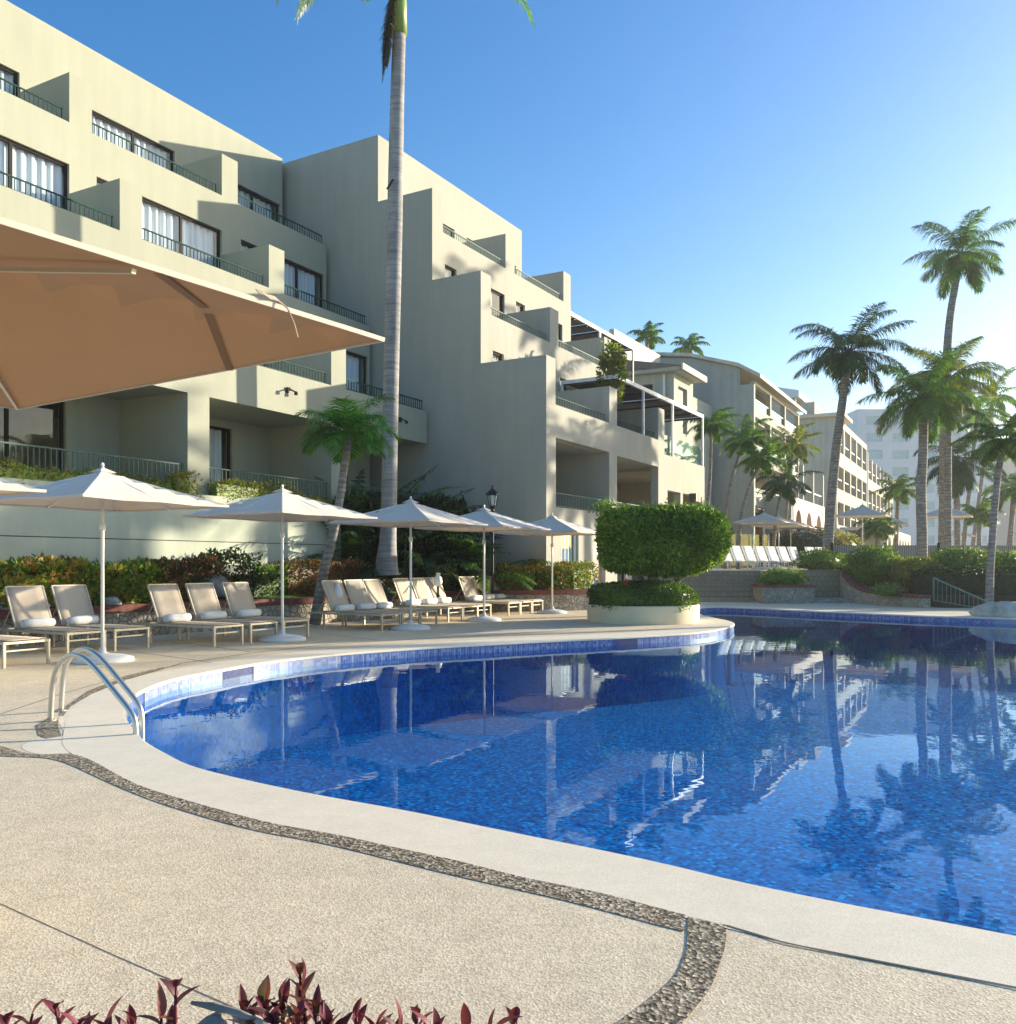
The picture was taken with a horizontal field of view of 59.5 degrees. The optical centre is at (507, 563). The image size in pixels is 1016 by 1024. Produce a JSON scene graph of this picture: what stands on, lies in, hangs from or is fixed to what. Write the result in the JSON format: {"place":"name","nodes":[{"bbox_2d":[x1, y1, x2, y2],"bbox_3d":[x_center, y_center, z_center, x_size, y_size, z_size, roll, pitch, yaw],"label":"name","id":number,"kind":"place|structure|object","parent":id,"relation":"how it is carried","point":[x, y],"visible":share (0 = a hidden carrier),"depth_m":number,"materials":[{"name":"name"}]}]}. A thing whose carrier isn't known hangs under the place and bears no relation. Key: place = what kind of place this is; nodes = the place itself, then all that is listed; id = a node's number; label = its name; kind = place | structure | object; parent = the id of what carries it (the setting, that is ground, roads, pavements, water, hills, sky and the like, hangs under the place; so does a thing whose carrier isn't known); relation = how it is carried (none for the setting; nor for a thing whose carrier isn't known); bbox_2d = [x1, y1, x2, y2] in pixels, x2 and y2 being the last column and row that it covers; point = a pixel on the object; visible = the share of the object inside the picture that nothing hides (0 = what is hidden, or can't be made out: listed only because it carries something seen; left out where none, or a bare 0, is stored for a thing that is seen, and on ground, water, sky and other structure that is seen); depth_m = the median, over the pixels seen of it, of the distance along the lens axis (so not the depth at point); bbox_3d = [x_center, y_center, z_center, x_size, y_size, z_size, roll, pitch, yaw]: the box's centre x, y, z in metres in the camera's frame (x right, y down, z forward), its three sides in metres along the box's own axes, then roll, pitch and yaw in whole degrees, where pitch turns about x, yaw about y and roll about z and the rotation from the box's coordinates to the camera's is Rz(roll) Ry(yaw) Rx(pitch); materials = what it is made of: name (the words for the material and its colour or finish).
{"place":"outdoors","nodes":[
{"label":"outdoors","id":0,"kind":"place"},
{"bbox_2d":[0,602,1015,1023],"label":"pool deck","id":1,"kind":"structure","parent":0,"point":[216,910],"depth_m":3.30,"materials":[{"name":"concrete"}]},
{"bbox_2d":[0,585,105,653],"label":"sun lounger","id":2,"kind":"object","parent":1,"relation":"on","point":[28,602],"visible":0.82,"depth_m":13.91,"materials":[{"name":"fabric"}]},
{"bbox_2d":[21,693,140,753],"bbox_3d":[-3.757,1.349,8.063,0.837,0.001,4.915,0,0,-22],"label":"coping lobe","id":3,"kind":"object","parent":1,"relation":"on","point":[53,745],"visible":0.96,"depth_m":6.63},
{"bbox_2d":[50,584,149,650],"bbox_3d":[-6.782,0.849,14.492,1.950,1.002,0.650,0,0,29],"label":"sun lounger","id":4,"kind":"object","parent":1,"relation":"on","point":[71,600],"visible":0.87,"depth_m":14.59,"materials":[{"name":"fabric"}]},
{"bbox_2d":[0,462,228,664],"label":"parasol","id":5,"kind":"object","parent":1,"relation":"on","point":[102,489],"visible":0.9,"depth_m":12.19,"materials":[{"name":"fabric"}]},
{"bbox_2d":[0,477,340,575],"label":"retaining wall","id":6,"kind":"structure","parent":1,"relation":"on","point":[57,532],"depth_m":18.15,"materials":[{"name":"beige paint"}]},
{"bbox_2d":[0,456,178,491],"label":"balcony hedge","id":7,"kind":"object","parent":6,"relation":"on","point":[22,471],"visible":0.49,"depth_m":16.40,"materials":[{"name":"green plant"}]},
{"bbox_2d":[207,477,295,503],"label":"balcony hedge","id":8,"kind":"object","parent":6,"relation":"on","point":[243,490],"visible":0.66,"depth_m":20.63,"materials":[{"name":"green plant"}]},
{"bbox_2d":[132,583,243,646],"bbox_3d":[-5.468,0.849,15.145,1.950,1.002,0.650,0,0,28],"label":"sun lounger","id":9,"kind":"object","parent":1,"relation":"on","point":[166,599],"visible":0.91,"depth_m":15.20,"materials":[{"name":"fabric"}]},
{"bbox_2d":[0,217,384,409],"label":"parasol","id":10,"kind":"object","parent":1,"relation":"on","point":[78,320],"visible":1,"depth_m":3.50,"materials":[{"name":"beige fabric"}]},
{"bbox_2d":[0,0,426,503],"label":"hotel wing","id":11,"kind":"structure","parent":1,"relation":"on","point":[98,150],"depth_m":23.02,"materials":[{"name":"paint"}]},
{"bbox_2d":[0,136,66,208],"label":"window","id":12,"kind":"structure","parent":11,"relation":"in","point":[14,162],"depth_m":20.91,"materials":[{"name":"brown metal"}]},
{"bbox_2d":[92,111,172,171],"bbox_3d":[-10.860,-11.175,25.586,0.205,2.470,2.820,0,0,28],"label":"window","id":13,"kind":"structure","parent":11,"relation":"in","point":[131,138],"depth_m":25.55,"materials":[{"name":"fabric"}]},
{"bbox_2d":[142,198,219,267],"bbox_3d":[-9.145,-8.335,24.661,0.205,2.690,2.820,0,0,28],"label":"window","id":14,"kind":"structure","parent":11,"relation":"in","point":[155,220],"depth_m":24.64,"materials":[{"name":"fabric"}]},
{"bbox_2d":[209,426,229,488],"bbox_3d":[-8.130,-2.655,22.708,0.202,1.890,2.550,0,0,28],"label":"window","id":15,"kind":"structure","parent":11,"relation":"in","point":[214,435],"depth_m":23.59,"materials":[{"name":"fabric"}]},
{"bbox_2d":[284,259,321,307],"bbox_3d":[-6.909,-8.335,28.795,0.205,2.690,2.480,0,0,28],"label":"window","id":16,"kind":"structure","parent":11,"relation":"in","point":[296,278],"depth_m":29.14,"materials":[{"name":"brown metal"}]},
{"bbox_2d":[185,583,277,642],"bbox_3d":[-5.078,0.849,15.847,1.950,1.002,0.650,0,0,28],"label":"sun lounger","id":17,"kind":"object","parent":1,"relation":"on","point":[202,597],"visible":0.81,"depth_m":15.93,"materials":[{"name":"fabric"}]},
{"bbox_2d":[221,582,308,636],"bbox_3d":[-4.665,0.849,16.570,1.950,1.002,0.650,0,0,30],"label":"sun lounger","id":18,"kind":"object","parent":1,"relation":"on","point":[238,595],"visible":0.81,"depth_m":16.68,"materials":[{"name":"fabric"}]},
{"bbox_2d":[182,484,377,641],"bbox_3d":[-3.974,-0.025,15.643,2.367,2.750,2.367,0,0,31],"label":"parasol","id":19,"kind":"object","parent":1,"relation":"on","point":[282,505],"visible":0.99,"depth_m":15.43,"materials":[{"name":"fabric"}]},
{"bbox_2d":[0,589,589,647],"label":"planter wall","id":20,"kind":"structure","parent":1,"relation":"on","point":[301,607],"depth_m":19.02,"materials":[{"name":"stone"}]},
{"bbox_2d":[0,746,684,930],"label":"pebble band","id":21,"kind":"object","parent":1,"relation":"on","point":[637,910],"visible":1,"depth_m":4.10,"materials":[{"name":"gravel"}]},
{"bbox_2d":[291,394,402,624],"bbox_3d":[-3.579,-1.207,19.780,2.548,5.107,2.520,0,0,0],"label":"coconut palm","id":22,"kind":"object","parent":1,"relation":"on","point":[349,436],"visible":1,"depth_m":19.41,"materials":[{"name":"green plant"}]},
{"bbox_2d":[307,580,400,630],"bbox_3d":[-3.219,0.849,18.554,1.950,1.002,0.650,0,0,29],"label":"sun lounger","id":23,"kind":"object","parent":1,"relation":"on","point":[333,600],"visible":0.94,"depth_m":18.59,"materials":[{"name":"fabric"}]},
{"bbox_2d":[330,579,420,625],"bbox_3d":[-2.872,0.849,19.164,1.950,1.002,0.650,0,0,30],"label":"sun lounger","id":24,"kind":"object","parent":1,"relation":"on","point":[356,590],"visible":0.81,"depth_m":19.30,"materials":[{"name":"fabric"}]},
{"bbox_2d":[362,579,437,624],"bbox_3d":[-2.564,0.849,19.739,1.950,1.002,0.650,0,0,28],"label":"sun lounger","id":25,"kind":"object","parent":1,"relation":"on","point":[375,590],"visible":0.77,"depth_m":19.88,"materials":[{"name":"fabric"}]},
{"bbox_2d":[329,496,487,630],"bbox_3d":[-2.006,-0.025,18.323,2.367,2.750,2.367,0,0,27],"label":"parasol","id":26,"kind":"object","parent":1,"relation":"on","point":[410,513],"visible":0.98,"depth_m":18.06,"materials":[{"name":"fabric"}]},
{"bbox_2d":[391,578,462,621],"bbox_3d":[-2.080,0.849,21.248,1.950,1.002,0.650,0,0,28],"label":"sun lounger","id":27,"kind":"object","parent":1,"relation":"on","point":[402,586],"visible":0.86,"depth_m":21.28,"materials":[{"name":"fabric"}]},
{"bbox_2d":[238,135,704,585],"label":"hotel wing","id":28,"kind":"structure","parent":1,"relation":"on","point":[492,355],"depth_m":29.00,"materials":[{"name":"paint"}]},
{"bbox_2d":[571,312,633,381],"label":"pergola","id":29,"kind":"object","parent":28,"relation":"on","point":[582,328],"visible":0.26,"depth_m":40.59,"materials":[{"name":"white wood"}]},
{"bbox_2d":[594,338,628,407],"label":"hanging plant","id":30,"kind":"object","parent":28,"relation":"on","point":[613,362],"visible":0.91,"depth_m":30.90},
{"bbox_2d":[561,374,663,434],"bbox_3d":[3.974,-5.645,33.189,2.180,1.790,4.610,0,0,30],"label":"pergola","id":31,"kind":"object","parent":28,"relation":"on","point":[643,395],"visible":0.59,"depth_m":32.83,"materials":[{"name":"white paint"}]},
{"bbox_2d":[617,396,703,465],"bbox_3d":[4.971,-5.405,38.234,5.480,2.270,5.050,0,0,30],"label":"pergola","id":32,"kind":"object","parent":28,"relation":"on","point":[674,411],"visible":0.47,"depth_m":36.85,"materials":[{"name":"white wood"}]},
{"bbox_2d":[414,505,550,621],"bbox_3d":[-0.566,-0.025,20.997,2.367,2.750,2.367,0,0,29],"label":"parasol","id":33,"kind":"object","parent":1,"relation":"on","point":[495,522],"visible":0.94,"depth_m":20.83,"materials":[{"name":"fabric"}]},
{"bbox_2d":[62,606,1015,989],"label":"pool coping","id":34,"kind":"object","parent":1,"relation":"on","point":[98,730],"visible":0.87,"depth_m":4.19,"materials":[{"name":"concrete"}]},
{"bbox_2d":[44,646,144,740],"bbox_3d":[-3.529,1.495,7.580,1.633,1.510,0.440,0,0,32],"label":"pool ladder","id":35,"kind":"object","parent":34,"relation":"attached to","point":[65,661],"visible":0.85,"depth_m":7.58,"materials":[{"name":"metal"}]},
{"bbox_2d":[494,513,595,613],"bbox_3d":[1.204,-0.025,24.253,2.367,2.750,2.367,0,0,26],"label":"parasol","id":36,"kind":"object","parent":1,"relation":"on","point":[557,526],"visible":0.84,"depth_m":23.98,"materials":[{"name":"fabric"}]},
{"bbox_2d":[587,604,699,624],"bbox_3d":[3.170,1.144,20.880,2.620,0.408,2.620,0,0,0],"label":"round planter","id":37,"kind":"object","parent":1,"relation":"on","point":[647,615],"visible":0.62,"depth_m":19.72,"materials":[{"name":"concrete"}]},
{"bbox_2d":[585,578,700,612],"bbox_3d":[3.172,0.788,20.906,2.644,0.906,2.686,0,0,0],"label":"ring hedge","id":38,"kind":"object","parent":37,"relation":"in","point":[658,592],"visible":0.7,"depth_m":19.93,"materials":[{"name":"green plant"}]},
{"bbox_2d":[587,496,733,583],"bbox_3d":[3.550,-0.252,20.952,3.532,2.639,3.178,0,0,0],"label":"topiary tree","id":39,"kind":"object","parent":37,"relation":"on","point":[678,541],"visible":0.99,"depth_m":19.79,"materials":[{"name":"green plant"}]},
{"bbox_2d":[614,917,726,1023],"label":"pebble band","id":40,"kind":"object","parent":1,"relation":"on","point":[678,997],"visible":1,"depth_m":2.86,"materials":[{"name":"gravel"}]},
{"bbox_2d":[633,570,763,601],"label":"stone steps","id":41,"kind":"structure","parent":1,"relation":"on","point":[722,586],"depth_m":32.20,"materials":[{"name":"stone"}]},
{"bbox_2d":[751,584,815,602],"bbox_3d":[9.575,1.035,30.950,1.830,0.630,1.380,0,0,0],"label":"stone planter","id":42,"kind":"object","parent":1,"relation":"on","point":[795,593],"visible":0.98,"depth_m":30.30,"materials":[{"name":"grey stone"}]},
{"bbox_2d":[755,567,809,584],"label":"shrub","id":43,"kind":"object","parent":42,"relation":"in","point":[779,576],"visible":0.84,"depth_m":30.71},
{"bbox_2d":[769,570,839,596],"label":"tiled wall","id":44,"kind":"structure","parent":1,"relation":"on","point":[826,583],"depth_m":31.95,"materials":[{"name":"tile"}]},
{"bbox_2d":[839,567,931,607],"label":"curved garden wall","id":45,"kind":"structure","parent":1,"relation":"on","point":[854,590],"depth_m":29.50,"materials":[{"name":"stone"}]},
{"bbox_2d":[896,591,1015,607],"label":"garden bed","id":46,"kind":"object","parent":1,"relation":"on","point":[977,601],"visible":0.14,"depth_m":27.19,"materials":[{"name":"soil"}]},
{"bbox_2d":[837,543,905,588],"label":"bush","id":47,"kind":"object","parent":46,"relation":"on","point":[867,566],"visible":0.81,"depth_m":30.52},
{"bbox_2d":[886,555,946,592],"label":"bush","id":48,"kind":"object","parent":46,"relation":"on","point":[901,571],"visible":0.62,"depth_m":29.54,"materials":[{"name":"plant"}]},
{"bbox_2d":[908,564,1015,594],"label":"hedge","id":49,"kind":"object","parent":46,"relation":"on","point":[973,583],"visible":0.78,"depth_m":28.38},
{"bbox_2d":[926,546,1006,574],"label":"bush","id":50,"kind":"object","parent":46,"relation":"on","point":[952,557],"visible":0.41,"depth_m":29.89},
{"bbox_2d":[947,409,1015,602],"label":"coconut palm","id":51,"kind":"object","parent":1,"relation":"on","point":[993,448],"visible":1,"depth_m":26.51,"materials":[{"name":"green plant"}]},
{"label":"planting bed","id":52,"kind":"structure","parent":1,"relation":"on","visible":0},
{"bbox_2d":[0,550,95,609],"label":"croton hedge","id":53,"kind":"object","parent":52,"relation":"on","point":[48,572],"visible":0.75,"depth_m":15.18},
{"bbox_2d":[59,554,168,604],"bbox_3d":[-7.457,0.398,16.779,1.274,1.156,1.949,0,0,30],"label":"croton hedge","id":54,"kind":"object","parent":52,"relation":"on","point":[125,582],"visible":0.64,"depth_m":16.59,"materials":[{"name":"green plant"}]},
{"bbox_2d":[139,552,227,601],"bbox_3d":[-6.680,0.351,18.116,1.311,1.187,1.837,0,0,31],"label":"croton hedge","id":55,"kind":"object","parent":52,"relation":"on","point":[179,574],"visible":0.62,"depth_m":17.94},
{"bbox_2d":[193,547,265,599],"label":"shrub hedge","id":56,"kind":"object","parent":52,"relation":"on","point":[244,572],"visible":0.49,"depth_m":19.33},
{"bbox_2d":[237,561,295,596],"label":"shrub hedge","id":57,"kind":"object","parent":52,"relation":"on","point":[271,577],"visible":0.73,"depth_m":20.12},
{"bbox_2d":[268,555,369,595],"bbox_3d":[-4.610,0.360,21.780,1.094,1.134,2.786,0,0,32],"label":"croton hedge","id":58,"kind":"object","parent":52,"relation":"on","point":[303,581],"visible":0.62,"depth_m":21.21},
{"bbox_2d":[304,469,464,602],"bbox_3d":[-4.742,-0.746,24.026,5.602,3.470,6.020,0,0,-32],"label":"tropical plant","id":59,"kind":"object","parent":52,"relation":"on","point":[350,537],"visible":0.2,"depth_m":23.07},
{"bbox_2d":[332,489,476,588],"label":"undergrowth","id":60,"kind":"object","parent":52,"relation":"on","point":[372,500],"visible":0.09,"depth_m":24.89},
{"bbox_2d":[315,476,502,594],"bbox_3d":[-2.842,-0.714,24.875,5.962,3.326,6.829,0,0,-30],"label":"tropical plant","id":61,"kind":"object","parent":52,"relation":"on","point":[369,572],"visible":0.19,"depth_m":24.44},
{"bbox_2d":[275,0,557,575],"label":"royal palm","id":62,"kind":"object","parent":52,"relation":"on","point":[395,25],"visible":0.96,"depth_m":22.53,"materials":[{"name":"grey plant"}]},
{"bbox_2d":[414,491,525,577],"bbox_3d":[-2.807,-0.386,26.455,6.311,3.195,5.989,0,0,-22],"label":"tropical plant","id":63,"kind":"object","parent":52,"relation":"on","point":[428,571],"visible":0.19,"depth_m":24.96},
{"bbox_2d":[434,530,569,591],"bbox_3d":[-0.866,-0.193,26.699,5.116,2.542,5.602,0,0,-29],"label":"tropical plant","id":64,"kind":"object","parent":52,"relation":"on","point":[461,543],"visible":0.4,"depth_m":25.17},
{"bbox_2d":[489,559,578,589],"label":"croton hedge","id":65,"kind":"object","parent":52,"relation":"on","point":[562,577],"visible":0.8,"depth_m":25.86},
{"bbox_2d":[557,559,601,588],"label":"croton hedge","id":66,"kind":"object","parent":52,"relation":"on","point":[585,578],"visible":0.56,"depth_m":26.73,"materials":[{"name":"plant"}]},
{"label":"flower bed","id":67,"kind":"structure","parent":1,"relation":"on","visible":0},
{"bbox_2d":[0,997,86,1023],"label":"purple heart plant","id":68,"kind":"object","parent":67,"relation":"on","point":[52,1006],"visible":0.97,"depth_m":2.11,"materials":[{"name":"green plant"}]},
{"bbox_2d":[57,996,136,1023],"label":"purple heart plant","id":69,"kind":"object","parent":67,"relation":"on","point":[130,1012],"visible":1,"depth_m":2.07,"materials":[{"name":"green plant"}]},
{"bbox_2d":[135,977,200,1023],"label":"purple heart plant","id":70,"kind":"object","parent":67,"relation":"on","point":[172,987],"visible":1,"depth_m":2.09,"materials":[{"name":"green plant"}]},
{"bbox_2d":[238,958,340,1023],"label":"purple heart plant","id":71,"kind":"object","parent":67,"relation":"on","point":[298,1013],"visible":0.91,"depth_m":2.08,"materials":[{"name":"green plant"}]},
{"bbox_2d":[7,0,1015,437],"label":"sky","id":72,"kind":"structure","parent":0,"point":[738,175],"materials":[{"name":"blue"}]},
{"bbox_2d":[212,655,1015,935],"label":"pool floor","id":73,"kind":"structure","parent":0,"point":[890,786],"depth_m":10.81,"materials":[{"name":"tile"}]},
{"bbox_2d":[127,652,1015,770],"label":"pool wall","id":74,"kind":"structure","parent":73,"relation":"on","point":[214,728],"depth_m":14.06,"materials":[{"name":"tile"}]},
{"bbox_2d":[126,608,1015,717],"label":"pool wall band","id":75,"kind":"object","parent":74,"relation":"on","point":[344,659],"visible":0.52,"depth_m":15.96,"materials":[{"name":"tile"}]},
{"bbox_2d":[145,672,221,707],"bbox_3d":[-3.843,1.467,10.461,0.133,0.166,1.824,0,0,8],"label":"pale tile band","id":76,"kind":"object","parent":75,"relation":"attached to","point":[160,693],"visible":1,"depth_m":10.58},
{"bbox_2d":[254,656,337,678],"bbox_3d":[-3.015,1.467,12.658,0.059,0.166,1.594,0,0,34],"label":"pale tile band","id":77,"kind":"object","parent":75,"relation":"attached to","point":[266,670],"visible":1,"depth_m":12.67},
{"bbox_2d":[609,329,711,507],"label":"villa block","id":78,"kind":"structure","parent":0,"point":[652,372],"depth_m":48.96,"materials":[{"name":"paint"}]},
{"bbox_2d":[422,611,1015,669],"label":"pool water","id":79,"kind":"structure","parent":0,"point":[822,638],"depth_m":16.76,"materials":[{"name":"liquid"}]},
{"bbox_2d":[617,567,909,590],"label":"terrace","id":80,"kind":"structure","parent":0,"point":[894,584],"depth_m":38.69,"materials":[{"name":"stone"}]},
{"bbox_2d":[682,406,740,505],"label":"slender palm","id":81,"kind":"object","parent":80,"relation":"on","point":[711,429],"visible":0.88,"depth_m":45.91,"materials":[{"name":"green plant"}]},
{"bbox_2d":[655,352,824,567],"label":"hotel building","id":82,"kind":"structure","parent":80,"relation":"on","point":[743,390],"depth_m":57.27,"materials":[{"name":"beige paint"}]},
{"bbox_2d":[714,414,782,568],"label":"slender palm","id":83,"kind":"object","parent":80,"relation":"on","point":[739,443],"visible":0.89,"depth_m":43.87,"materials":[{"name":"green plant"}]},
{"bbox_2d":[735,438,793,568],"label":"slender palm","id":84,"kind":"object","parent":80,"relation":"on","point":[756,461],"visible":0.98,"depth_m":42.87,"materials":[{"name":"green plant"}]},
{"bbox_2d":[756,456,824,566],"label":"slender palm","id":85,"kind":"object","parent":80,"relation":"on","point":[784,489],"visible":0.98,"depth_m":45.78,"materials":[{"name":"green plant"}]},
{"bbox_2d":[766,422,823,566],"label":"slender palm","id":86,"kind":"object","parent":80,"relation":"on","point":[799,449],"visible":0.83,"depth_m":49.81,"materials":[{"name":"green plant"}]},
{"bbox_2d":[752,526,844,567],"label":"bush","id":87,"kind":"object","parent":80,"relation":"on","point":[801,540],"visible":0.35,"depth_m":48.88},
{"bbox_2d":[789,547,847,569],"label":"bush","id":88,"kind":"object","parent":80,"relation":"on","point":[825,559],"visible":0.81,"depth_m":35.47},
{"bbox_2d":[787,301,916,549],"bbox_3d":[14.320,-5.115,37.168,5.417,10.964,4.946,0,0,-37],"label":"coconut palm","id":89,"kind":"object","parent":80,"relation":"on","point":[846,364],"visible":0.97,"depth_m":36.82,"materials":[{"name":"green plant"}]},
{"bbox_2d":[853,507,902,544],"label":"distant palm","id":90,"kind":"object","parent":80,"relation":"on","point":[881,528],"visible":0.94,"depth_m":51.61,"materials":[{"name":"green plant"}]},
{"bbox_2d":[869,470,915,544],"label":"distant palm","id":91,"kind":"object","parent":80,"relation":"on","point":[897,492],"visible":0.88,"depth_m":57.74,"materials":[{"name":"green plant"}]},
{"bbox_2d":[830,543,1015,562],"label":"board fence","id":92,"kind":"object","parent":80,"relation":"on","point":[907,550],"visible":0.29,"depth_m":37.05,"materials":[{"name":"brown metal"}]},
{"bbox_2d":[855,345,1001,557],"bbox_3d":[16.485,-4.139,35.269,5.136,8.978,4.949,0,0,0],"label":"coconut palm","id":93,"kind":"object","parent":80,"relation":"on","point":[922,409],"visible":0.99,"depth_m":34.75,"materials":[{"name":"green plant"}]},
{"bbox_2d":[884,336,1010,544],"bbox_3d":[19.077,-4.745,38.483,4.777,10.189,4.651,0,0,0],"label":"coconut palm","id":94,"kind":"object","parent":80,"relation":"on","point":[970,384],"visible":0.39,"depth_m":38.35,"materials":[{"name":"green plant"}]},
{"bbox_2d":[901,206,1015,544],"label":"coconut palm","id":95,"kind":"object","parent":80,"relation":"on","point":[958,262],"visible":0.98,"depth_m":39.85,"materials":[{"name":"green plant"}]},
{"bbox_2d":[913,432,1007,544],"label":"coconut palm","id":96,"kind":"object","parent":80,"relation":"on","point":[961,470],"visible":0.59,"depth_m":47.59,"materials":[{"name":"green plant"}]},
{"bbox_2d":[960,498,1005,544],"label":"distant palm","id":97,"kind":"object","parent":80,"relation":"on","point":[979,513],"visible":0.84,"depth_m":55.69,"materials":[{"name":"green plant"}]},
{"bbox_2d":[954,385,1015,544],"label":"distant palm","id":98,"kind":"object","parent":80,"relation":"on","point":[967,417],"visible":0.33,"depth_m":59.86,"materials":[{"name":"green plant"}]},
{"bbox_2d":[961,366,1015,544],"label":"distant palm","id":99,"kind":"object","parent":80,"relation":"on","point":[999,405],"visible":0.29,"depth_m":65.86,"materials":[{"name":"green plant"}]},
{"bbox_2d":[976,468,1015,545],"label":"distant palm","id":100,"kind":"object","parent":80,"relation":"on","point":[1006,494],"visible":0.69,"depth_m":49.89,"materials":[{"name":"green plant"}]},
{"bbox_2d":[771,387,910,544],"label":"hotel building","id":101,"kind":"structure","parent":0,"point":[848,467],"depth_m":82.48,"materials":[{"name":"beige paint"}]},
{"bbox_2d":[845,451,892,527],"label":"hotel building","id":102,"kind":"structure","parent":0,"point":[876,500],"depth_m":107.28,"materials":[{"name":"beige paint"}]},
{"bbox_2d":[845,409,993,545],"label":"hotel tower","id":103,"kind":"structure","parent":0,"point":[891,452],"depth_m":150.00,"materials":[{"name":"paint"}]},
{"bbox_2d":[994,458,1015,545],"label":"hotel building","id":104,"kind":"structure","parent":0,"point":[1009,467],"depth_m":277.94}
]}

